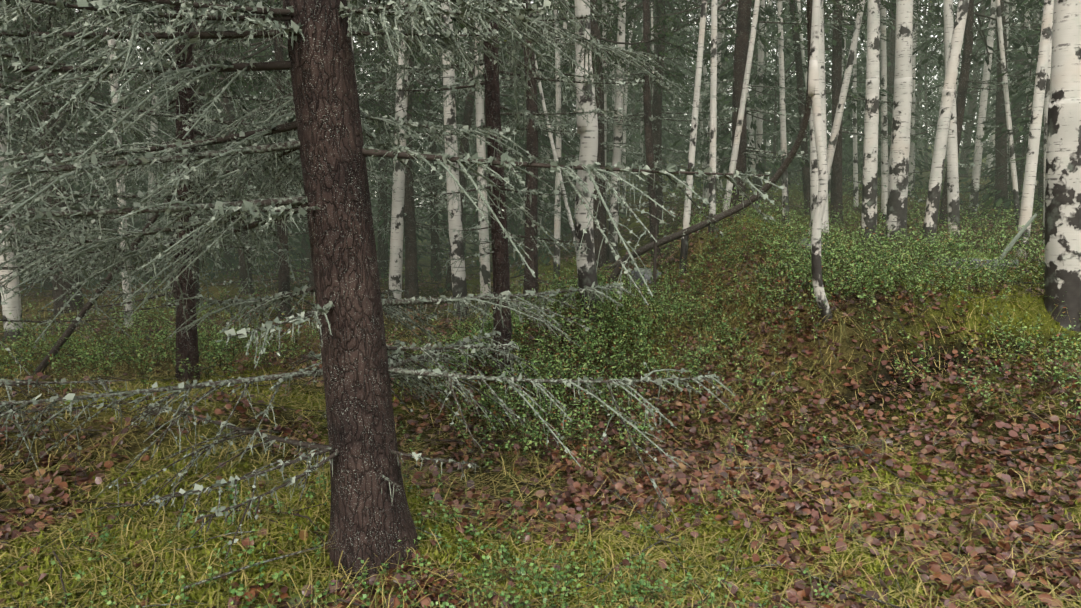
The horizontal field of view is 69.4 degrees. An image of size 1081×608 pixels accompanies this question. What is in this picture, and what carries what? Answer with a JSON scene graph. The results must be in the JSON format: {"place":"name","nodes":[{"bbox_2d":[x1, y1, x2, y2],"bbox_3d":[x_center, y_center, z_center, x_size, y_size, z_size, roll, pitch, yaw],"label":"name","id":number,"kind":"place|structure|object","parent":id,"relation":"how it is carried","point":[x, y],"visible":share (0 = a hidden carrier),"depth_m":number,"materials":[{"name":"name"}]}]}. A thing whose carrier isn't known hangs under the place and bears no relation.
{"place":"outdoors","nodes":[
{"label":"outdoors","id":0,"kind":"place"},
{"bbox_2d":[0,145,1080,607],"bbox_3d":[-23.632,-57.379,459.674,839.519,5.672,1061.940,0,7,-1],"label":"ground","id":1,"kind":"structure","parent":0,"point":[912,327],"depth_m":5.20,"materials":[{"name":"brown soil"}]},
{"bbox_2d":[282,0,418,580],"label":"tree trunk","id":2,"kind":"object","parent":1,"relation":"on","point":[371,521],"visible":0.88,"depth_m":2.86,"materials":[{"name":"brown plant"}]},
{"bbox_2d":[0,0,1080,607],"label":"spruce","id":3,"kind":"object","parent":1,"relation":"on","point":[272,148],"depth_m":6.72,"materials":[{"name":"plant"}]},
{"bbox_2d":[0,0,1043,553],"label":"branches","id":4,"kind":"object","parent":3,"relation":"attached to","point":[100,4],"visible":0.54,"depth_m":3.13,"materials":[{"name":"grey plant"}]},
{"bbox_2d":[0,199,1080,607],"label":"leaf litter","id":5,"kind":"object","parent":1,"relation":"on","point":[804,507],"visible":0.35,"depth_m":4.02,"materials":[{"name":"brown plant"}]},
{"bbox_2d":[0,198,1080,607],"bbox_3d":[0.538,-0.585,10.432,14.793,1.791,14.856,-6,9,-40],"label":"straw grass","id":6,"kind":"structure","parent":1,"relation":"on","point":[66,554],"depth_m":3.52,"materials":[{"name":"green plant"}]},
{"bbox_2d":[0,215,1080,607],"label":"moss","id":7,"kind":"object","parent":1,"relation":"on","point":[210,545],"visible":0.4,"depth_m":3.25,"materials":[{"name":"green plant"}]},
{"bbox_2d":[0,165,1080,607],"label":"shrub","id":8,"kind":"object","parent":1,"relation":"on","point":[910,249],"depth_m":5.82,"materials":[{"name":"green plant"}]},
{"bbox_2d":[0,0,1080,340],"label":"birch","id":9,"kind":"object","parent":1,"relation":"on","point":[1056,104],"depth_m":8.96,"materials":[{"name":"white plant"}]},
{"bbox_2d":[277,238,1018,607],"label":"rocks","id":10,"kind":"object","parent":1,"relation":"on","point":[647,278],"visible":0.08,"depth_m":7.23,"materials":[{"name":"grey stone"}]},
{"bbox_2d":[76,0,1030,206],"label":"sky","id":11,"kind":"structure","parent":0,"point":[138,47],"materials":[{"name":"white"}]}
]}

